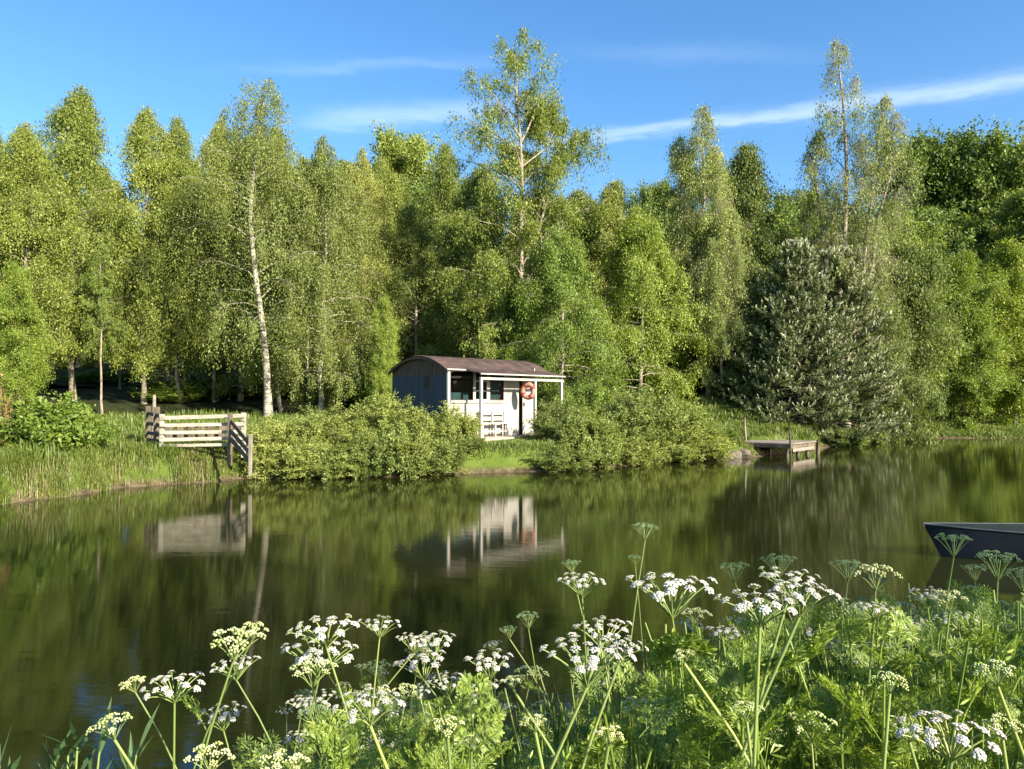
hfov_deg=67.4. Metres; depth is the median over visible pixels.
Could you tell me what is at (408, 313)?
birch tree
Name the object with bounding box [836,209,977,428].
broadleaf tree
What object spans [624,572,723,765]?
wild flower
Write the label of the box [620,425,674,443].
shrub
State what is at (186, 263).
broadleaf tree
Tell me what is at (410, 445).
shrub
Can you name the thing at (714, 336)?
birch tree
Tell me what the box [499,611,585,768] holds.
wild flower
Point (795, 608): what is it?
wild flower
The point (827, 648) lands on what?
wild flower
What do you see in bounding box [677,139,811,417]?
broadleaf tree
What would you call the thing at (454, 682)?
wild flower
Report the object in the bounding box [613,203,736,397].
broadleaf tree
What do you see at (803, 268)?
fir tree
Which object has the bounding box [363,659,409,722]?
wild flower
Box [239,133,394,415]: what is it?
birch tree
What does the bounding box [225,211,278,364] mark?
birch tree
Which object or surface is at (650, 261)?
birch tree
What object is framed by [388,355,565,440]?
hut
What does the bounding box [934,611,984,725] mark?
wild flower
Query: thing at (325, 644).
wild flower
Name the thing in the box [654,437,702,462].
shrub
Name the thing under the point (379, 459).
shrub
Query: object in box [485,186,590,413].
broadleaf tree
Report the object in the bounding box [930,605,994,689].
wild flower
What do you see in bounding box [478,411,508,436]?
bench
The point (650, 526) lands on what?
wild flower
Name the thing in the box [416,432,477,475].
shrub
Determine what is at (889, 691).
wild flower
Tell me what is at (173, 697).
wild flower
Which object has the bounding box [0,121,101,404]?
birch tree
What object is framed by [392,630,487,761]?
wild flower
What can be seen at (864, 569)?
wild flower
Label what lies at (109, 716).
wild flower
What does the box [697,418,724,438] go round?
shrub
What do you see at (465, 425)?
shrub
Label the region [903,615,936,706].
wild flower
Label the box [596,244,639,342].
broadleaf tree
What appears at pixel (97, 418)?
shrub
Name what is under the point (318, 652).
wild flower
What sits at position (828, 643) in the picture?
wild flower
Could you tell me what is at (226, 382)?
broadleaf tree
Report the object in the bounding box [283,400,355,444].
shrub
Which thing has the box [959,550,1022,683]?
wild flower
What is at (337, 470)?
shrub
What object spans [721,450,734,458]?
bank stone
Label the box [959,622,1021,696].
wild flower
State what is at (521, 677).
wild flower
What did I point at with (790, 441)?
stake
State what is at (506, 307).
birch tree
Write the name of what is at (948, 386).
broadleaf tree
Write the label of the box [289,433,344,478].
shrub
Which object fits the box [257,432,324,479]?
shrub
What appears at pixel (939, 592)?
wild flower
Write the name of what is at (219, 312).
broadleaf tree
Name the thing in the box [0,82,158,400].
birch tree
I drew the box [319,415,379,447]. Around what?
shrub
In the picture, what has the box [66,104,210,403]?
birch tree
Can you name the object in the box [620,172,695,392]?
broadleaf tree
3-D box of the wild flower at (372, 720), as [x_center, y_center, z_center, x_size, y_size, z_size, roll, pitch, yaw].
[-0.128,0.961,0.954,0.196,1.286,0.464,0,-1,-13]
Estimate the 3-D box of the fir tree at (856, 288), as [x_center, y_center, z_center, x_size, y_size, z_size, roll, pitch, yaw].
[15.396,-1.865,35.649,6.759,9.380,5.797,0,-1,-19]
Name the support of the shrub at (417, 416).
on the ground at (116, 399)
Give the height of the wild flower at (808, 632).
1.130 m
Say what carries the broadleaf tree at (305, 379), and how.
on the ground at (116, 399)
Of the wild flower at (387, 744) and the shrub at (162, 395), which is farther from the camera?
the shrub at (162, 395)
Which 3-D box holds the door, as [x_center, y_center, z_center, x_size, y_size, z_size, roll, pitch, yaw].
[0.508,0.655,25.747,0.400,2.030,0.090,1,-2,-41]
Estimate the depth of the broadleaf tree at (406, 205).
56.75 m
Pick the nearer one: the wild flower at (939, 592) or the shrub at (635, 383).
the wild flower at (939, 592)
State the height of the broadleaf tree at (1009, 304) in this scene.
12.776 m
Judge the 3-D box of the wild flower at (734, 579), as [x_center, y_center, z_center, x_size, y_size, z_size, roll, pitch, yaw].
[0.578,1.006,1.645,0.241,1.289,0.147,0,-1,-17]
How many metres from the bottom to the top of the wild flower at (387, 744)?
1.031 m
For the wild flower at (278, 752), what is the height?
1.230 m
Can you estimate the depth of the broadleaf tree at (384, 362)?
29.77 m
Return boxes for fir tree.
[709,296,792,408]
[728,236,866,424]
[787,245,912,441]
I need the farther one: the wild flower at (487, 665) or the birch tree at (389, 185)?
the birch tree at (389, 185)
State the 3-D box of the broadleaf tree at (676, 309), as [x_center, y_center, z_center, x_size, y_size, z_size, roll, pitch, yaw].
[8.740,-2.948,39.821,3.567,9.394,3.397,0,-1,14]
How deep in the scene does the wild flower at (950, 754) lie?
0.66 m
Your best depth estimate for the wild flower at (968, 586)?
2.67 m
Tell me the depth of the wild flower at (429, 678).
2.99 m
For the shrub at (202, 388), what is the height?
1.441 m
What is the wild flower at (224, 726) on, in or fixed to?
on the ground at (116, 399)
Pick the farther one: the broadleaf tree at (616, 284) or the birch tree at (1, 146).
the broadleaf tree at (616, 284)
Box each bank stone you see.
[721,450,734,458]
[733,450,741,457]
[740,449,750,457]
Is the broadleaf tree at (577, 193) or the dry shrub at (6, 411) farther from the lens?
the broadleaf tree at (577, 193)
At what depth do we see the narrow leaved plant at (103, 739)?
1.08 m
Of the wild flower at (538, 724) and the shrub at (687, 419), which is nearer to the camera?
the wild flower at (538, 724)
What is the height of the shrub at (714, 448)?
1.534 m
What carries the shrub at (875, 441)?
on the ground at (116, 399)
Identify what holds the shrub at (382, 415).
on the ground at (116, 399)
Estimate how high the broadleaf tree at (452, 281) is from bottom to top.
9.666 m
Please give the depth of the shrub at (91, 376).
40.56 m
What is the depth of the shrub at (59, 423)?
17.30 m
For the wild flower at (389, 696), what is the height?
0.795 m
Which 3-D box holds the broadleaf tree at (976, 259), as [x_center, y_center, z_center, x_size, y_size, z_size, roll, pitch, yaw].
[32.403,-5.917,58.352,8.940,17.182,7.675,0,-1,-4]
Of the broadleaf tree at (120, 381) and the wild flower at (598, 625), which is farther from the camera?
the broadleaf tree at (120, 381)
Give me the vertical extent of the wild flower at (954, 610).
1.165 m
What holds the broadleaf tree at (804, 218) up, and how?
on the ground at (116, 399)
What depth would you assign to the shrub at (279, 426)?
20.69 m
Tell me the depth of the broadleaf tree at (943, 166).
54.82 m
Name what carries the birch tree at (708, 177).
on the ground at (116, 399)
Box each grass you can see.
[0,392,1023,504]
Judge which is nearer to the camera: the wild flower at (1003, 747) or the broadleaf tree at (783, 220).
the wild flower at (1003, 747)
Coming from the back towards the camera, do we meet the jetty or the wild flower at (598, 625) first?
the jetty
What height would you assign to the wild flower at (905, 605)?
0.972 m
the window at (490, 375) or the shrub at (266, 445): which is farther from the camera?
the window at (490, 375)
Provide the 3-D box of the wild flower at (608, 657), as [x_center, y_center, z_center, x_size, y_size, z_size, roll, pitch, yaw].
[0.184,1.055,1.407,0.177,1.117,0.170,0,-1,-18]
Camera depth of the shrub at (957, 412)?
44.89 m
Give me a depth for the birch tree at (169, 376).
45.60 m
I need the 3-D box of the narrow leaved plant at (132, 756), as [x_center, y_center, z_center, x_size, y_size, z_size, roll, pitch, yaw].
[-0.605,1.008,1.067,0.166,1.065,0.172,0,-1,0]
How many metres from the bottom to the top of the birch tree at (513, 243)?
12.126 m
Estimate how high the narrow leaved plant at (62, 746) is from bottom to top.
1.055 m
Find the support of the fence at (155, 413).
on the ground at (116, 399)
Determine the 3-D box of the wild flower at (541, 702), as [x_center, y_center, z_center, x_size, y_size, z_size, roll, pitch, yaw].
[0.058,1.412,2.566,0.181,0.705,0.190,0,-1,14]
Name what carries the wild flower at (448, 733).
on the ground at (116, 399)
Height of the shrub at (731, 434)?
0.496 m
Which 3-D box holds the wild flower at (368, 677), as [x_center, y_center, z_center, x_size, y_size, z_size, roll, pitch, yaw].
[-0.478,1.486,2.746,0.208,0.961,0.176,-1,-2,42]
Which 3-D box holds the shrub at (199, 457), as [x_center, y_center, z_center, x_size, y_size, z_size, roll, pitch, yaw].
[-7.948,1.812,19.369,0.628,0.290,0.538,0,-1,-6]
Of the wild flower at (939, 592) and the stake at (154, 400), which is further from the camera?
the stake at (154, 400)
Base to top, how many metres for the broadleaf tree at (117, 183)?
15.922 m
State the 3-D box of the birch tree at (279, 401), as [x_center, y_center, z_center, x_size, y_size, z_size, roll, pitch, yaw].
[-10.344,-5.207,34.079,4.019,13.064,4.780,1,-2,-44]
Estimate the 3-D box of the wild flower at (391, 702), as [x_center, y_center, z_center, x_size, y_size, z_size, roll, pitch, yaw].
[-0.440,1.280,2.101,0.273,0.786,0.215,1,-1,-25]
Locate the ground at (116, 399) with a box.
[0,341,1023,504]
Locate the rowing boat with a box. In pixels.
[922,522,1023,560]
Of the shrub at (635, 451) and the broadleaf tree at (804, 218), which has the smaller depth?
the shrub at (635, 451)
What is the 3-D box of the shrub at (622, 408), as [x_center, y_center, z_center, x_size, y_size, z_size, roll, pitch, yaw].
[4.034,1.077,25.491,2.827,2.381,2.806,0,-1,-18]
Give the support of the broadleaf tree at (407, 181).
on the ground at (116, 399)
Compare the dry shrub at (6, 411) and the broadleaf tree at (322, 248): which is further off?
the broadleaf tree at (322, 248)
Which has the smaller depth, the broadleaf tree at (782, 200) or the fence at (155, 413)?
the fence at (155, 413)
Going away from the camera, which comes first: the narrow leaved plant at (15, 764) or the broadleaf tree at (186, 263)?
the narrow leaved plant at (15, 764)
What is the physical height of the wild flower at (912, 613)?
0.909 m
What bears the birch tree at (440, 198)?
on the ground at (116, 399)
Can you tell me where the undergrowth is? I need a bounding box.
[231,579,1023,768]
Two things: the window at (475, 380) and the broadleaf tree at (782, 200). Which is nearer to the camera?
the window at (475, 380)
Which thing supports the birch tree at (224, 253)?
on the ground at (116, 399)
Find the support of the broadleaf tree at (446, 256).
on the ground at (116, 399)
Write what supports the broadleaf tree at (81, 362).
on the ground at (116, 399)
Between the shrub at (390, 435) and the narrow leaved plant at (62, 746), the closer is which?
the narrow leaved plant at (62, 746)
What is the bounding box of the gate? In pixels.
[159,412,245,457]
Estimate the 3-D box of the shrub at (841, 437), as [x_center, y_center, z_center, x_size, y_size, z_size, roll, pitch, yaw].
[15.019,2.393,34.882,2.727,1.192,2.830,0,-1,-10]
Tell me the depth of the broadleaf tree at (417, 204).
45.75 m
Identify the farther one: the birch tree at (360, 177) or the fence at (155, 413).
the birch tree at (360, 177)
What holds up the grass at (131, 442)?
on the ground at (116, 399)
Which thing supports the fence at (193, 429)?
on the ground at (116, 399)
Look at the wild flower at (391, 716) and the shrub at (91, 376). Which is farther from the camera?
the shrub at (91, 376)
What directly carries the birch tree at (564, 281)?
on the ground at (116, 399)
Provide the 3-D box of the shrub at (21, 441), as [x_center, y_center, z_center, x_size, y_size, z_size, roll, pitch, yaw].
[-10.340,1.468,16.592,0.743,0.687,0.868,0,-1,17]
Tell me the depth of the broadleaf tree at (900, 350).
37.21 m
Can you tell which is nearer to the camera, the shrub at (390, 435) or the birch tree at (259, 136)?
the shrub at (390, 435)
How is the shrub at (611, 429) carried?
on the ground at (116, 399)
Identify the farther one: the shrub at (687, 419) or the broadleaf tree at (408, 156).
the broadleaf tree at (408, 156)
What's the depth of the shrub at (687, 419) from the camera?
25.41 m
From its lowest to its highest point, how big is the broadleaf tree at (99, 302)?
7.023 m
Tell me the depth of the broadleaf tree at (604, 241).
38.40 m
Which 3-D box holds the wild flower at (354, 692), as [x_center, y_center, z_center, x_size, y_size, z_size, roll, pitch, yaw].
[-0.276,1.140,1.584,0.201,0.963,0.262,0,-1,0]
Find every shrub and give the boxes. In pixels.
[0,372,13,448]
[0,388,120,453]
[1,409,34,442]
[15,438,57,456]
[53,369,140,382]
[81,413,110,434]
[128,376,243,400]
[129,386,206,402]
[188,453,208,460]
[228,383,305,396]
[233,423,295,479]
[246,415,308,449]
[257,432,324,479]
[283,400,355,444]
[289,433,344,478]
[299,443,371,452]
[304,445,383,480]
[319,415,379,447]
[343,389,429,437]
[343,432,411,478]
[344,373,388,410]
[365,436,437,452]
[368,418,433,478]
[385,402,456,440]
[387,424,456,477]
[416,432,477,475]
[421,400,485,449]
[441,433,487,448]
[525,439,599,471]
[526,394,599,441]
[546,358,619,415]
[549,407,624,444]
[550,421,624,468]
[590,381,674,436]
[606,424,661,465]
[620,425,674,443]
[622,359,676,402]
[628,420,673,463]
[632,385,712,444]
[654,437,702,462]
[679,423,739,461]
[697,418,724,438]
[710,427,738,438]
[767,422,795,432]
[822,424,870,446]
[856,423,888,443]
[930,409,965,416]
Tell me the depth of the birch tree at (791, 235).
41.53 m
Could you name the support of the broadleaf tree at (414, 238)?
on the ground at (116, 399)
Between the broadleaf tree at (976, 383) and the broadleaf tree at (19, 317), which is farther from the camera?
the broadleaf tree at (976, 383)
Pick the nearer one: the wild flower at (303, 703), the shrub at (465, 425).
the wild flower at (303, 703)
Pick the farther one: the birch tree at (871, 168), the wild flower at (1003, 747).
the birch tree at (871, 168)
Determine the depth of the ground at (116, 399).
32.32 m
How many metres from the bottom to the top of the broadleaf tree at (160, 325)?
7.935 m
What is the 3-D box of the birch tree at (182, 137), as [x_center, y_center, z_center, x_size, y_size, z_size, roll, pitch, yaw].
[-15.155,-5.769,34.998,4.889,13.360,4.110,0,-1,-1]
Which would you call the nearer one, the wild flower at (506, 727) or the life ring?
the wild flower at (506, 727)
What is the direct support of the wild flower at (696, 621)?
on the ground at (116, 399)
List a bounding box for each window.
[450,370,472,399]
[474,372,487,399]
[490,375,503,400]
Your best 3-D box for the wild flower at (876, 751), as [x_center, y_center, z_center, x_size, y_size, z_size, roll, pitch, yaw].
[0.470,0.944,1.017,0.278,1.310,0.184,-1,-2,37]
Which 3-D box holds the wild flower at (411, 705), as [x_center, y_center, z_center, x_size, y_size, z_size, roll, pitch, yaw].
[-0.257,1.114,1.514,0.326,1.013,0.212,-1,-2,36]
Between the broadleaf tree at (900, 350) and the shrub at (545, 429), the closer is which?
the shrub at (545, 429)
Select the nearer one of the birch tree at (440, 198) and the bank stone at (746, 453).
the bank stone at (746, 453)
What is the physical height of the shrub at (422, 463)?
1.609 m
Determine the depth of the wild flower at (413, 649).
1.34 m
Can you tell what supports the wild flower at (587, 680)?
on the ground at (116, 399)
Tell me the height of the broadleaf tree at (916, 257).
14.526 m
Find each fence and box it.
[145,406,159,443]
[165,426,240,441]
[227,413,252,475]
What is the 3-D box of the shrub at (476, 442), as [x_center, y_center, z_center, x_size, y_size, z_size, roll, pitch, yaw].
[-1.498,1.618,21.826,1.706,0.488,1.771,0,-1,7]
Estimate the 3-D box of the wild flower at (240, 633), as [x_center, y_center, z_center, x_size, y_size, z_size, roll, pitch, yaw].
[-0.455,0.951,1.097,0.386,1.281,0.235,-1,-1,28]
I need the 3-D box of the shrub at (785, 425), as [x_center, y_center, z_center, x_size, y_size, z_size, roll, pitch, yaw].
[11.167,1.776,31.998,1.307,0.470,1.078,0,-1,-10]
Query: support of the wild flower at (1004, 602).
on the ground at (116, 399)
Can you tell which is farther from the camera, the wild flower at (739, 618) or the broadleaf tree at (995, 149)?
the broadleaf tree at (995, 149)
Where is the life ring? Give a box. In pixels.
[520,381,535,399]
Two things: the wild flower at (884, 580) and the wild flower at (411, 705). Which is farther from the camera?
the wild flower at (884, 580)
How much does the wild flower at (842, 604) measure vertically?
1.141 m
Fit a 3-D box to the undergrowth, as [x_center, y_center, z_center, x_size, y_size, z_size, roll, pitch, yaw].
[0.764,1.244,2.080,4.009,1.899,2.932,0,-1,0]
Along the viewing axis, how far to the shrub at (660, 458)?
24.72 m
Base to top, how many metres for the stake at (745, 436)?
1.429 m
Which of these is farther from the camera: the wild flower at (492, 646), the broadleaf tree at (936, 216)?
the broadleaf tree at (936, 216)
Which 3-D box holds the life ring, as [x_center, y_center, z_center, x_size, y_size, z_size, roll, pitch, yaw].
[0.525,0.165,25.029,0.538,0.677,0.177,-1,-1,21]
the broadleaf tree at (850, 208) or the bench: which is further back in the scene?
the broadleaf tree at (850, 208)
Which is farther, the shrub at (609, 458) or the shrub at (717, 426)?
the shrub at (717, 426)
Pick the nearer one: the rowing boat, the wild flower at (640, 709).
the wild flower at (640, 709)
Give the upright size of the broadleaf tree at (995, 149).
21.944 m
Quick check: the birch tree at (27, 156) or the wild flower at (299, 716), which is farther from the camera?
the birch tree at (27, 156)
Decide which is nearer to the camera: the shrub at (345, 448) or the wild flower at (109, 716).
the wild flower at (109, 716)
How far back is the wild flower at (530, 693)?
3.09 m
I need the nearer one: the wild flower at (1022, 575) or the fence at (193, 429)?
the wild flower at (1022, 575)
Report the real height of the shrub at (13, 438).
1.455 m
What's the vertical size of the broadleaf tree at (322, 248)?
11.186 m
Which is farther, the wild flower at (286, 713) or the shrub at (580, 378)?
the shrub at (580, 378)
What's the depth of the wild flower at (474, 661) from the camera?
2.93 m
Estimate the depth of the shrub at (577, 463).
22.14 m
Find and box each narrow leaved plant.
[0,725,21,768]
[38,729,137,768]
[41,697,111,768]
[73,703,159,768]
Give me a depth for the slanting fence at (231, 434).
18.89 m
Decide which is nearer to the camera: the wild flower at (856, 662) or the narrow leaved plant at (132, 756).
the narrow leaved plant at (132, 756)
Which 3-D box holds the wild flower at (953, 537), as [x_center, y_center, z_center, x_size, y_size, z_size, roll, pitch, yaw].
[0.869,0.972,1.519,0.190,1.350,0.177,1,-1,-23]
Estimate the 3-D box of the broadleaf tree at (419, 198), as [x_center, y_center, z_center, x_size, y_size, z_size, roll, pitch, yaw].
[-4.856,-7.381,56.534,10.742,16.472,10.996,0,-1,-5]
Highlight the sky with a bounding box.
[0,0,1023,358]
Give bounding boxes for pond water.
[0,438,1023,768]
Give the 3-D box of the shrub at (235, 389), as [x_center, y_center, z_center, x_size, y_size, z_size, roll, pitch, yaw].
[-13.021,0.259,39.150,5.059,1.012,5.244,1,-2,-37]
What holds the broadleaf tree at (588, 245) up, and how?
on the ground at (116, 399)
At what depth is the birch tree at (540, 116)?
31.96 m
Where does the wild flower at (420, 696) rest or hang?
on the ground at (116, 399)
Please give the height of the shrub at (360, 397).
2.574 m
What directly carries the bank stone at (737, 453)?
on the ground at (116, 399)
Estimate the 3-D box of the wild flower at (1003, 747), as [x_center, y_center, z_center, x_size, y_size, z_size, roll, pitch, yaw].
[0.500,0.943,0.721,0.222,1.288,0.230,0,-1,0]
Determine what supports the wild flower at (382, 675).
on the ground at (116, 399)
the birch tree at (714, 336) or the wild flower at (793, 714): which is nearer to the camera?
the wild flower at (793, 714)
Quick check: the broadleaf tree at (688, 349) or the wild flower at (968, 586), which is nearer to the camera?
the wild flower at (968, 586)
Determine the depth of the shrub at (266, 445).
19.97 m
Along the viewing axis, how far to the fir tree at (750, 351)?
35.53 m
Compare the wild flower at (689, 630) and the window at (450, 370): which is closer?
the wild flower at (689, 630)
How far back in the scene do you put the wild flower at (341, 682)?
2.44 m
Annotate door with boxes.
[522,376,530,433]
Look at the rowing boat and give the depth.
9.76 m
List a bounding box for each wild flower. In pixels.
[85,712,134,768]
[118,670,205,768]
[178,621,268,768]
[183,741,310,768]
[197,655,282,768]
[257,703,393,767]
[272,688,318,762]
[280,637,358,768]
[283,689,335,768]
[286,614,362,768]
[318,710,398,768]
[321,644,428,745]
[325,615,432,768]
[331,683,417,768]
[334,681,366,732]
[341,689,455,762]
[343,684,390,758]
[354,664,378,713]
[360,694,397,755]
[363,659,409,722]
[370,733,411,754]
[379,681,429,752]
[384,659,484,722]
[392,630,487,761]
[406,683,434,742]
[413,674,433,725]
[431,640,515,764]
[431,714,481,768]
[444,675,461,708]
[463,648,513,768]
[470,665,548,764]
[471,689,543,768]
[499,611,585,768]
[500,632,648,768]
[508,691,548,753]
[519,714,623,768]
[527,688,557,739]
[532,700,551,736]
[557,560,608,761]
[571,649,643,768]
[572,615,632,767]
[590,657,613,726]
[614,670,716,768]
[618,522,658,767]
[622,696,696,768]
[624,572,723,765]
[649,616,707,699]
[673,566,840,768]
[680,607,744,768]
[720,553,796,639]
[722,604,776,647]
[731,670,908,768]
[767,590,885,700]
[787,621,928,755]
[787,688,859,768]
[790,626,925,690]
[799,602,915,761]
[812,639,838,697]
[827,597,867,646]
[828,559,902,665]
[844,597,917,628]
[862,573,886,615]
[879,586,956,694]
[884,709,1006,768]
[894,601,956,669]
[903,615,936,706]
[921,590,968,667]
[922,533,972,756]
[929,590,1023,641]
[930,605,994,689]
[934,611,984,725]
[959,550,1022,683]
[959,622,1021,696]
[961,585,1014,632]
[970,659,1023,760]
[971,597,1011,646]
[981,712,1023,768]
[1004,566,1023,669]
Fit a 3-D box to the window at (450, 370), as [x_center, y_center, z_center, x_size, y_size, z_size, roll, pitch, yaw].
[-1.558,0.029,23.777,0.030,0.928,0.956,-1,-2,45]
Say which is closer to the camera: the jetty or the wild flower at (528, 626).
the wild flower at (528, 626)
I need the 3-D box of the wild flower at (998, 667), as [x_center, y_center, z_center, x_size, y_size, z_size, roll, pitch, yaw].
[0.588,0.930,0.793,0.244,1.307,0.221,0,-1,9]
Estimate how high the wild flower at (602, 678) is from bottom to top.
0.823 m
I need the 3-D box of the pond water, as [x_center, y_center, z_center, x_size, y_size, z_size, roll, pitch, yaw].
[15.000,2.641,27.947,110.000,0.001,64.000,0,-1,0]
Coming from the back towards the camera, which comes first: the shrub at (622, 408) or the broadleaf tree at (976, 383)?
the broadleaf tree at (976, 383)
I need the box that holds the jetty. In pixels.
[744,440,819,456]
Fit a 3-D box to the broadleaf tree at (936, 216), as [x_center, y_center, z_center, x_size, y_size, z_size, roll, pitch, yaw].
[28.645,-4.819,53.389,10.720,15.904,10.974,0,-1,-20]
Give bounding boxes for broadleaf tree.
[0,258,56,418]
[41,232,78,384]
[44,193,127,368]
[73,243,130,414]
[82,164,138,349]
[108,243,142,388]
[110,178,143,350]
[142,160,211,367]
[149,259,180,382]
[159,133,311,401]
[179,244,222,378]
[264,175,341,385]
[276,155,339,413]
[299,157,400,399]
[346,175,409,373]
[359,201,464,407]
[362,292,402,411]
[366,119,440,200]
[395,170,427,353]
[401,173,501,355]
[407,160,531,358]
[407,183,491,357]
[432,224,471,338]
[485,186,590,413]
[535,186,637,378]
[556,174,668,395]
[576,240,604,352]
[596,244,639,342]
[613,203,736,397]
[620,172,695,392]
[653,239,711,399]
[665,260,697,396]
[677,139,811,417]
[691,204,816,396]
[769,181,843,402]
[792,190,838,402]
[826,198,988,442]
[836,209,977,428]
[837,115,1023,405]
[837,198,858,373]
[851,283,935,442]
[877,200,987,416]
[897,236,965,420]
[926,207,978,410]
[936,247,1015,430]
[938,114,1023,416]
[947,187,1023,421]
[974,234,1023,426]
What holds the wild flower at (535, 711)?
on the ground at (116, 399)
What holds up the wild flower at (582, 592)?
on the ground at (116, 399)
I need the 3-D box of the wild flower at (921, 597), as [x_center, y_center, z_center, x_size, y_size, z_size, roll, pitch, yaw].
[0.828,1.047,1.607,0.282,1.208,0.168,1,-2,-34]
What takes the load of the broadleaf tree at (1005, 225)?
on the ground at (116, 399)
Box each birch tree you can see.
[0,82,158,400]
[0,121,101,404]
[0,122,55,303]
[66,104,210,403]
[115,199,190,378]
[117,112,227,402]
[142,73,354,418]
[165,117,255,401]
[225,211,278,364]
[231,122,321,412]
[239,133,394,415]
[309,146,411,402]
[347,154,425,365]
[374,192,421,358]
[400,138,481,357]
[431,25,621,377]
[468,261,549,396]
[490,223,640,425]
[500,215,537,361]
[563,202,722,416]
[645,102,764,396]
[694,184,754,402]
[696,214,820,422]
[773,38,929,426]
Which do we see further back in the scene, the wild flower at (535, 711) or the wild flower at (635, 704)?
the wild flower at (535, 711)
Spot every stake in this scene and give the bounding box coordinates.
[152,395,155,438]
[744,417,746,440]
[789,421,791,457]
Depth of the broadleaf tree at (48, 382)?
38.03 m
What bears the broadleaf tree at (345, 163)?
on the ground at (116, 399)
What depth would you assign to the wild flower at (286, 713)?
2.84 m
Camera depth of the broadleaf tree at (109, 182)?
55.26 m
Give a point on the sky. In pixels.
(635, 70)
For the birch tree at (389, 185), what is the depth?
42.52 m

